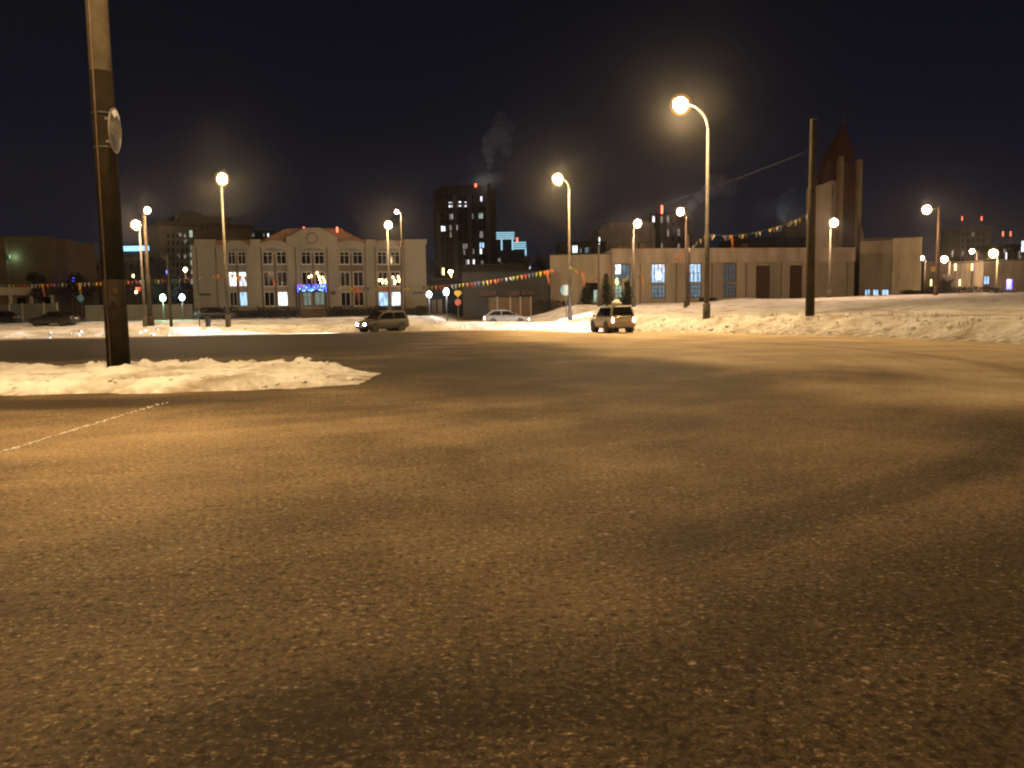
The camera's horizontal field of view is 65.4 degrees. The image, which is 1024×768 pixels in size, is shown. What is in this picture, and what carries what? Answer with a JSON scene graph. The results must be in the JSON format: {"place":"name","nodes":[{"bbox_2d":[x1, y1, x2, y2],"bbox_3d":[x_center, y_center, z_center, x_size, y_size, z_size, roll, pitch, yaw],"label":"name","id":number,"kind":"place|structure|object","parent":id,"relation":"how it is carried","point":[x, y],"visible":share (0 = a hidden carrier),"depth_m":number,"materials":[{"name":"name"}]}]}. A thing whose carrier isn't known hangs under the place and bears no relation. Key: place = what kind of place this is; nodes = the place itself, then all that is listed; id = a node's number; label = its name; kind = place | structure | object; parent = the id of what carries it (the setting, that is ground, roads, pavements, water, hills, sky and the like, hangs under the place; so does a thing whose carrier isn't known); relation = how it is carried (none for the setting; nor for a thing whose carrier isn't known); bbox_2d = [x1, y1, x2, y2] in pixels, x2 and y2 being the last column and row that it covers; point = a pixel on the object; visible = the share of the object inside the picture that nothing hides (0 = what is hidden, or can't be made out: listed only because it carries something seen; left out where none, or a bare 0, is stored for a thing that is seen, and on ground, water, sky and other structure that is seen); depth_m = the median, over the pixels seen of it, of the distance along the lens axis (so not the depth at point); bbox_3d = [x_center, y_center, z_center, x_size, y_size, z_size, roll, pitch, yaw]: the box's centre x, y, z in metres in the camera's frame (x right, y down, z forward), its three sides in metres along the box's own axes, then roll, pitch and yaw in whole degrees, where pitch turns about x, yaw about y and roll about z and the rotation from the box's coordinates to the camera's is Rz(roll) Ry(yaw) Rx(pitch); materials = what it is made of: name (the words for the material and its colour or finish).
{"place":"outdoors","nodes":[
{"label":"outdoors","id":0,"kind":"place"},
{"bbox_2d":[0,329,1023,767],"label":"road","id":1,"kind":"structure","parent":0,"point":[522,549],"depth_m":5.18,"materials":[{"name":"asphalt"}]},
{"bbox_2d":[1,403,163,451],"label":"road marking","id":2,"kind":"object","parent":1,"relation":"on","point":[19,447],"visible":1,"depth_m":10.98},
{"bbox_2d":[0,357,379,395],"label":"snow island","id":3,"kind":"structure","parent":1,"relation":"on","point":[232,375],"depth_m":17.93,"materials":[{"name":"snow"}]},
{"bbox_2d":[85,0,130,367],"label":"concrete pole","id":4,"kind":"object","parent":3,"relation":"on","point":[116,329],"visible":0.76,"depth_m":19.33,"materials":[{"name":"concrete"}]},
{"bbox_2d":[104,107,121,152],"bbox_3d":[-9.642,-6.116,19.235,0.340,1.061,1.061,1,5,-12],"label":"round sign","id":5,"kind":"object","parent":4,"relation":"attached to","point":[114,130],"visible":1,"depth_m":19.06,"materials":[{"name":"metal"}]},
{"bbox_2d":[9,357,365,390],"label":"snow lumps","id":6,"kind":"object","parent":3,"relation":"on","point":[204,377],"visible":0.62,"depth_m":17.49,"materials":[{"name":"snow"}]},
{"bbox_2d":[355,310,408,331],"bbox_3d":[-10.298,-4.995,63.346,2.140,1.764,4.230,4,8,45],"label":"minivan","id":7,"kind":"object","parent":1,"relation":"on","point":[376,321],"visible":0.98,"depth_m":62.80,"materials":[{"name":"silver metal"}]},
{"bbox_2d":[590,299,635,332],"bbox_3d":[6.485,-4.401,51.899,2.180,2.204,4.360,-2,5,-13],"label":"off road car","id":8,"kind":"object","parent":1,"relation":"on","point":[616,316],"visible":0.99,"depth_m":50.13,"materials":[{"name":"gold metal"}]},
{"bbox_2d":[0,292,1023,344],"bbox_3d":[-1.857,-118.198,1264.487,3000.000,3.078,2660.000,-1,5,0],"label":"snow field","id":9,"kind":"structure","parent":0,"point":[1003,325],"depth_m":61.22,"materials":[{"name":"snow"}]},
{"bbox_2d":[0,311,21,322],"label":"parked car","id":10,"kind":"object","parent":9,"relation":"on","point":[8,317],"visible":0.95,"depth_m":90.96,"materials":[{"name":"grey paint"}]},
{"bbox_2d":[0,303,58,322],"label":"panel fence","id":11,"kind":"object","parent":9,"relation":"on","point":[26,312],"visible":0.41,"depth_m":97.85,"materials":[{"name":"paint"}]},
{"bbox_2d":[0,287,60,310],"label":"porch building","id":12,"kind":"structure","parent":9,"relation":"on","point":[15,295],"depth_m":110.33,"materials":[{"name":"paint"}]},
{"bbox_2d":[26,272,52,303],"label":"bare tree","id":13,"kind":"object","parent":9,"relation":"on","point":[38,277],"visible":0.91,"depth_m":110.81,"materials":[{"name":"brown plant"}]},
{"bbox_2d":[0,236,98,317],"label":"blank building","id":14,"kind":"structure","parent":9,"relation":"on","point":[53,260],"depth_m":128.69,"materials":[{"name":"brick"}]},
{"bbox_2d":[28,311,80,325],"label":"parked car","id":15,"kind":"object","parent":9,"relation":"on","point":[62,318],"visible":0.99,"depth_m":78.89,"materials":[{"name":"black paint"}]},
{"bbox_2d":[64,272,97,319],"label":"bare tree","id":16,"kind":"object","parent":9,"relation":"on","point":[74,280],"visible":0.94,"depth_m":122.77,"materials":[{"name":"brown plant"}]},
{"bbox_2d":[100,263,145,304],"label":"bare tree","id":17,"kind":"object","parent":9,"relation":"on","point":[129,287],"visible":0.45,"depth_m":127.07,"materials":[{"name":"brown plant"}]},
{"bbox_2d":[96,258,166,304],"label":"block","id":18,"kind":"structure","parent":9,"relation":"on","point":[129,263],"depth_m":188.91,"materials":[{"name":"concrete"}]},
{"bbox_2d":[123,246,149,258],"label":"lit roof block","id":19,"kind":"structure","parent":9,"relation":"on","point":[131,248],"depth_m":296.56,"materials":[{"name":"glass"}]},
{"bbox_2d":[85,304,192,320],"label":"fence","id":20,"kind":"object","parent":9,"relation":"on","point":[96,312],"depth_m":105.75,"materials":[{"name":"metal"}]},
{"bbox_2d":[132,221,147,326],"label":"street lamp","id":21,"kind":"object","parent":9,"relation":"on","point":[135,224],"visible":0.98,"depth_m":77.25,"materials":[{"name":"metal"}]},
{"bbox_2d":[143,207,154,325],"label":"street lamp","id":22,"kind":"object","parent":9,"relation":"on","point":[150,319],"visible":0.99,"depth_m":78.16,"materials":[{"name":"metal"}]},
{"bbox_2d":[1,280,149,296],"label":"bunting","id":23,"kind":"object","parent":22,"relation":"hanging from","point":[68,283],"visible":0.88,"depth_m":79.92,"materials":[{"name":"fabric"}]},
{"bbox_2d":[149,256,175,304],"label":"bare tree","id":24,"kind":"object","parent":9,"relation":"on","point":[163,266],"visible":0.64,"depth_m":148.31,"materials":[{"name":"brown plant"}]},
{"bbox_2d":[160,253,172,326],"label":"utility pole","id":25,"kind":"object","parent":9,"relation":"on","point":[169,295],"visible":0.9,"depth_m":73.39,"materials":[{"name":"concrete"}]},
{"bbox_2d":[158,273,192,303],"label":"bare tree","id":26,"kind":"object","parent":9,"relation":"on","point":[174,295],"visible":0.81,"depth_m":128.19,"materials":[{"name":"brown plant"}]},
{"bbox_2d":[148,212,252,314],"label":"domed apartment block","id":27,"kind":"structure","parent":9,"relation":"on","point":[173,237],"depth_m":211.16,"materials":[{"name":"concrete"}]},
{"bbox_2d":[194,307,236,319],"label":"parked car","id":28,"kind":"object","parent":9,"relation":"on","point":[210,312],"visible":0.76,"depth_m":92.60,"materials":[{"name":"black paint"}]},
{"bbox_2d":[218,174,230,326],"bbox_3d":[-22.075,-10.143,61.893,1.117,12.149,3.471,-2,6,-14],"label":"street lamp","id":29,"kind":"object","parent":9,"relation":"on","point":[222,179],"visible":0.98,"depth_m":63.23,"materials":[{"name":"metal"}]},
{"bbox_2d":[251,230,280,239],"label":"rooftop block","id":30,"kind":"structure","parent":9,"relation":"on","point":[261,234],"depth_m":315.68,"materials":[{"name":"concrete"}]},
{"bbox_2d":[248,306,301,317],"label":"hedge","id":31,"kind":"object","parent":9,"relation":"on","point":[276,310],"visible":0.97,"depth_m":108.34,"materials":[{"name":"brown plant"}]},
{"bbox_2d":[191,227,426,318],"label":"school building","id":32,"kind":"structure","parent":9,"relation":"on","point":[331,260],"depth_m":119.39,"materials":[{"name":"paint"}]},
{"bbox_2d":[262,252,273,264],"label":"window","id":33,"kind":"structure","parent":32,"relation":"in","point":[267,256],"depth_m":118.64,"materials":[{"name":"black glass"}]},
{"bbox_2d":[263,272,273,286],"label":"window","id":34,"kind":"structure","parent":32,"relation":"in","point":[268,276],"depth_m":118.93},
{"bbox_2d":[264,292,274,306],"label":"window","id":35,"kind":"structure","parent":32,"relation":"in","point":[269,296],"depth_m":119.22,"materials":[{"name":"black glass"}]},
{"bbox_2d":[276,252,286,264],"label":"window","id":36,"kind":"structure","parent":32,"relation":"in","point":[280,256],"depth_m":118.93,"materials":[{"name":"black glass"}]},
{"bbox_2d":[277,272,287,286],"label":"window","id":37,"kind":"structure","parent":32,"relation":"in","point":[281,276],"depth_m":119.22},
{"bbox_2d":[278,292,287,305],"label":"window","id":38,"kind":"structure","parent":32,"relation":"in","point":[282,296],"depth_m":119.48,"materials":[{"name":"grey"}]},
{"bbox_2d":[301,252,311,264],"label":"window","id":39,"kind":"structure","parent":32,"relation":"in","point":[305,256],"depth_m":119.45,"materials":[{"name":"black glass"}]},
{"bbox_2d":[314,252,324,264],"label":"window","id":40,"kind":"structure","parent":32,"relation":"in","point":[318,256],"depth_m":119.74,"materials":[{"name":"black glass"}]},
{"bbox_2d":[339,252,349,264],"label":"window","id":41,"kind":"structure","parent":32,"relation":"in","point":[343,256],"depth_m":120.27,"materials":[{"name":"black glass"}]},
{"bbox_2d":[340,272,350,286],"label":"window","id":42,"kind":"structure","parent":32,"relation":"in","point":[344,276],"depth_m":120.57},
{"bbox_2d":[341,292,350,306],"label":"window","id":43,"kind":"structure","parent":32,"relation":"in","point":[345,296],"depth_m":120.86,"materials":[{"name":"black glass"}]},
{"bbox_2d":[353,272,363,286],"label":"window","id":44,"kind":"structure","parent":32,"relation":"in","point":[357,276],"depth_m":120.86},
{"bbox_2d":[354,292,363,305],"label":"window","id":45,"kind":"structure","parent":32,"relation":"in","point":[356,302],"depth_m":121.16,"materials":[{"name":"black glass"}]},
{"bbox_2d":[377,252,387,264],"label":"window","id":46,"kind":"structure","parent":32,"relation":"in","point":[381,256],"depth_m":121.10,"materials":[{"name":"black glass"}]},
{"bbox_2d":[378,272,387,286],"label":"window","id":47,"kind":"structure","parent":32,"relation":"in","point":[381,275],"depth_m":121.39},
{"bbox_2d":[378,292,387,306],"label":"window","id":48,"kind":"structure","parent":32,"relation":"in","point":[383,296],"depth_m":121.69,"materials":[{"name":"blue"}]},
{"bbox_2d":[391,292,400,305],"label":"window","id":49,"kind":"structure","parent":32,"relation":"in","point":[395,296],"depth_m":121.96,"materials":[{"name":"grey"}]},
{"bbox_2d":[326,305,365,316],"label":"hedge","id":50,"kind":"object","parent":9,"relation":"on","point":[339,311],"visible":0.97,"depth_m":109.23,"materials":[{"name":"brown plant"}]},
{"bbox_2d":[365,305,407,315],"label":"hedge","id":51,"kind":"object","parent":9,"relation":"on","point":[380,307],"visible":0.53,"depth_m":110.04,"materials":[{"name":"brown plant"}]},
{"bbox_2d":[385,221,391,309],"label":"street lamp","id":52,"kind":"object","parent":9,"relation":"on","point":[388,224],"visible":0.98,"depth_m":93.03,"materials":[{"name":"metal"}]},
{"bbox_2d":[396,241,404,310],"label":"utility pole","id":53,"kind":"object","parent":9,"relation":"on","point":[401,281],"visible":0.92,"depth_m":89.14,"materials":[{"name":"wood"}]},
{"bbox_2d":[426,261,441,278],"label":"bare tree","id":54,"kind":"object","parent":9,"relation":"on","point":[430,267],"visible":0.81,"depth_m":148.00,"materials":[{"name":"black plant"}]},
{"bbox_2d":[426,278,462,315],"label":"shed building","id":55,"kind":"structure","parent":9,"relation":"on","point":[438,301],"depth_m":125.43,"materials":[{"name":"paint"}]},
{"bbox_2d":[432,183,496,277],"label":"tower block","id":56,"kind":"structure","parent":9,"relation":"on","point":[464,224],"depth_m":313.76,"materials":[{"name":"brick"}]},
{"bbox_2d":[462,263,528,271],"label":"warehouse building","id":57,"kind":"structure","parent":9,"relation":"on","point":[510,267],"depth_m":132.77,"materials":[{"name":"black"}]},
{"bbox_2d":[461,271,548,319],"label":"garage building","id":58,"kind":"structure","parent":9,"relation":"on","point":[519,295],"depth_m":111.27,"materials":[{"name":"paint"}]},
{"bbox_2d":[499,297,510,310],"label":"garage door","id":59,"kind":"structure","parent":58,"relation":"in","point":[504,302],"depth_m":111.34,"materials":[{"name":"paint"}]},
{"bbox_2d":[511,297,521,315],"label":"garage door","id":60,"kind":"structure","parent":58,"relation":"in","point":[515,301],"depth_m":111.40,"materials":[{"name":"paint"}]},
{"bbox_2d":[522,297,531,315],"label":"garage door","id":61,"kind":"structure","parent":58,"relation":"in","point":[526,301],"depth_m":111.40,"materials":[{"name":"paint"}]},
{"bbox_2d":[496,232,513,263],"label":"lit crown tower","id":62,"kind":"structure","parent":9,"relation":"on","point":[504,244],"depth_m":612.75,"materials":[{"name":"grey"}]},
{"bbox_2d":[484,310,528,321],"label":"hatchback","id":63,"kind":"object","parent":9,"relation":"on","point":[500,315],"visible":0.75,"depth_m":73.94,"materials":[{"name":"white paint"}]},
{"bbox_2d":[513,238,525,262],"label":"lit crown tower","id":64,"kind":"structure","parent":9,"relation":"on","point":[519,248],"depth_m":613.04,"materials":[{"name":"blue"}]},
{"bbox_2d":[525,252,547,270],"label":"bare tree","id":65,"kind":"object","parent":9,"relation":"on","point":[538,261],"visible":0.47,"depth_m":130.06,"materials":[{"name":"black plant"}]},
{"bbox_2d":[532,299,573,312],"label":"hedge","id":66,"kind":"object","parent":9,"relation":"on","point":[544,305],"visible":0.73,"depth_m":99.11,"materials":[{"name":"brown plant"}]},
{"bbox_2d":[553,174,572,319],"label":"street lamp","id":67,"kind":"object","parent":9,"relation":"on","point":[557,179],"visible":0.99,"depth_m":66.71,"materials":[{"name":"metal"}]},
{"bbox_2d":[228,266,564,300],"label":"bunting","id":68,"kind":"object","parent":67,"relation":"hanging from","point":[384,288],"visible":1,"depth_m":65.36,"materials":[{"name":"fabric"}]},
{"bbox_2d":[549,253,610,309],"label":"hall annex","id":69,"kind":"object","parent":9,"relation":"on","point":[586,263],"visible":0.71,"depth_m":112.50,"materials":[{"name":"paint"}]},
{"bbox_2d":[555,237,606,253],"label":"grey far block","id":70,"kind":"structure","parent":9,"relation":"on","point":[584,247],"depth_m":227.38,"materials":[{"name":"grey"}]},
{"bbox_2d":[577,282,594,304],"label":"fir tree","id":71,"kind":"object","parent":9,"relation":"on","point":[585,294],"visible":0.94,"depth_m":97.17,"materials":[{"name":"green plant"}]},
{"bbox_2d":[595,273,617,305],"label":"fir tree","id":72,"kind":"object","parent":9,"relation":"on","point":[606,292],"visible":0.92,"depth_m":96.16,"materials":[{"name":"green plant"}]},
{"bbox_2d":[588,222,654,251],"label":"pale rear block","id":73,"kind":"structure","parent":9,"relation":"on","point":[612,234],"depth_m":258.07,"materials":[{"name":"paint"}]},
{"bbox_2d":[618,278,637,304],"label":"fir tree","id":74,"kind":"object","parent":9,"relation":"on","point":[626,299],"visible":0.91,"depth_m":95.15,"materials":[{"name":"green plant"}]},
{"bbox_2d":[632,220,640,306],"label":"street lamp","id":75,"kind":"object","parent":9,"relation":"on","point":[637,223],"visible":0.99,"depth_m":89.18,"materials":[{"name":"metal"}]},
{"bbox_2d":[643,205,693,247],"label":"tower","id":76,"kind":"structure","parent":9,"relation":"on","point":[669,228],"depth_m":296.20,"materials":[{"name":"brick"}]},
{"bbox_2d":[677,208,687,307],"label":"street lamp","id":77,"kind":"object","parent":9,"relation":"on","point":[680,211],"visible":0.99,"depth_m":79.16,"materials":[{"name":"metal"}]},
{"bbox_2d":[687,235,689,305],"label":"utility pole","id":78,"kind":"object","parent":9,"relation":"on","point":[688,268],"visible":0.87,"depth_m":85.16,"materials":[{"name":"wood"}]},
{"bbox_2d":[673,97,709,318],"bbox_3d":[11.035,-10.694,49.590,3.248,14.006,1.214,-5,7,-40],"label":"street lamp","id":79,"kind":"object","parent":9,"relation":"on","point":[680,104],"visible":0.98,"depth_m":50.19,"materials":[{"name":"metal"}]},
{"bbox_2d":[570,235,704,293],"bbox_3d":[8.558,-8.398,58.736,0.335,3.615,18.122,-3,6,-24],"label":"bunting","id":80,"kind":"object","parent":79,"relation":"hanging from","point":[622,281],"visible":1,"depth_m":57.80,"materials":[{"name":"fabric"}]},
{"bbox_2d":[710,214,807,253],"bbox_3d":[14.490,-8.844,47.651,0.312,1.958,7.052,-5,7,-38],"label":"bunting","id":81,"kind":"object","parent":79,"relation":"hanging from","point":[780,226],"visible":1,"depth_m":46.85,"materials":[{"name":"fabric"}]},
{"bbox_2d":[605,242,855,303],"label":"hall building","id":82,"kind":"structure","parent":9,"relation":"on","point":[744,271],"depth_m":113.57,"materials":[{"name":"paint"}]},
{"bbox_2d":[615,264,629,282],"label":"window","id":83,"kind":"structure","parent":82,"relation":"in","point":[625,268],"depth_m":111.56,"materials":[{"name":"grey"}]},
{"bbox_2d":[652,264,664,282],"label":"window","id":84,"kind":"structure","parent":82,"relation":"in","point":[661,269],"depth_m":112.27,"materials":[{"name":"grey"}]},
{"bbox_2d":[652,285,664,297],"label":"window","id":85,"kind":"structure","parent":82,"relation":"in","point":[658,291],"depth_m":112.52,"materials":[{"name":"grey"}]},
{"bbox_2d":[690,264,700,282],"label":"window","id":86,"kind":"structure","parent":82,"relation":"in","point":[695,269],"depth_m":113.01,"materials":[{"name":"blue"}]},
{"bbox_2d":[690,284,700,297],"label":"window","id":87,"kind":"structure","parent":82,"relation":"in","point":[695,289],"depth_m":113.26,"materials":[{"name":"grey"}]},
{"bbox_2d":[723,263,735,281],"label":"window","id":88,"kind":"structure","parent":82,"relation":"in","point":[729,269],"depth_m":113.70,"materials":[{"name":"grey"}]},
{"bbox_2d":[723,284,735,296],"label":"window","id":89,"kind":"structure","parent":82,"relation":"in","point":[729,290],"depth_m":113.95,"materials":[{"name":"grey"}]},
{"bbox_2d":[756,265,769,298],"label":"door","id":90,"kind":"structure","parent":82,"relation":"in","point":[762,272],"depth_m":114.48,"materials":[{"name":"wood"}]},
{"bbox_2d":[789,265,801,297],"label":"door","id":91,"kind":"structure","parent":82,"relation":"in","point":[795,270],"depth_m":115.19,"materials":[{"name":"wood"}]},
{"bbox_2d":[718,218,805,247],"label":"dark rear block","id":92,"kind":"structure","parent":9,"relation":"on","point":[792,236],"depth_m":237.30,"materials":[{"name":"black"}]},
{"bbox_2d":[805,118,816,315],"bbox_3d":[16.849,-9.111,44.871,0.497,11.328,0.510,-1,5,0],"label":"tram pole","id":93,"kind":"object","parent":9,"relation":"on","point":[810,283],"visible":0.89,"depth_m":44.74,"materials":[{"name":"metal"}]},
{"bbox_2d":[827,219,837,297],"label":"street lamp","id":94,"kind":"object","parent":9,"relation":"on","point":[833,222],"visible":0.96,"depth_m":87.08,"materials":[{"name":"metal"}]},
{"bbox_2d":[806,111,863,295],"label":"spire building","id":95,"kind":"structure","parent":9,"relation":"on","point":[839,188],"depth_m":127.55,"materials":[{"name":"paint"}]},
{"bbox_2d":[680,308,1022,329],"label":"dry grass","id":96,"kind":"structure","parent":9,"relation":"on","point":[892,312],"depth_m":43.98,"materials":[{"name":"plant"}]},
{"bbox_2d":[858,236,922,295],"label":"windowless block","id":97,"kind":"structure","parent":9,"relation":"on","point":[890,267],"depth_m":124.72,"materials":[{"name":"paint"}]},
{"bbox_2d":[923,206,939,294],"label":"street lamp","id":98,"kind":"object","parent":9,"relation":"on","point":[927,209],"visible":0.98,"depth_m":83.06,"materials":[{"name":"metal"}]},
{"bbox_2d":[921,261,964,293],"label":"brown low building","id":99,"kind":"structure","parent":9,"relation":"on","point":[943,267],"depth_m":188.56,"materials":[{"name":"paint"}]},
{"bbox_2d":[934,273,954,290],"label":"bare tree","id":100,"kind":"object","parent":9,"relation":"on","point":[945,282],"visible":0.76,"depth_m":147.79,"materials":[{"name":"brown plant"}]},
{"bbox_2d":[925,286,1004,293],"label":"hedge","id":101,"kind":"object","parent":9,"relation":"on","point":[964,289],"visible":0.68,"depth_m":114.92,"materials":[{"name":"brown plant"}]},
{"bbox_2d":[940,216,991,260],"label":"beacon tower","id":102,"kind":"structure","parent":9,"relation":"on","point":[961,242],"depth_m":415.82,"materials":[{"name":"brick"}]},
{"bbox_2d":[947,259,1023,292],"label":"pink low building","id":103,"kind":"structure","parent":9,"relation":"on","point":[983,272],"depth_m":149.05,"materials":[{"name":"grey"}]},
{"bbox_2d":[978,232,1023,259],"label":"beacon tower","id":104,"kind":"structure","parent":9,"relation":"on","point":[1010,250],"depth_m":377.18,"materials":[{"name":"brick"}]},
{"bbox_2d":[0,0,1023,307],"label":"sky","id":105,"kind":"structure","parent":0,"point":[348,115],"materials":[{"name":"black"}]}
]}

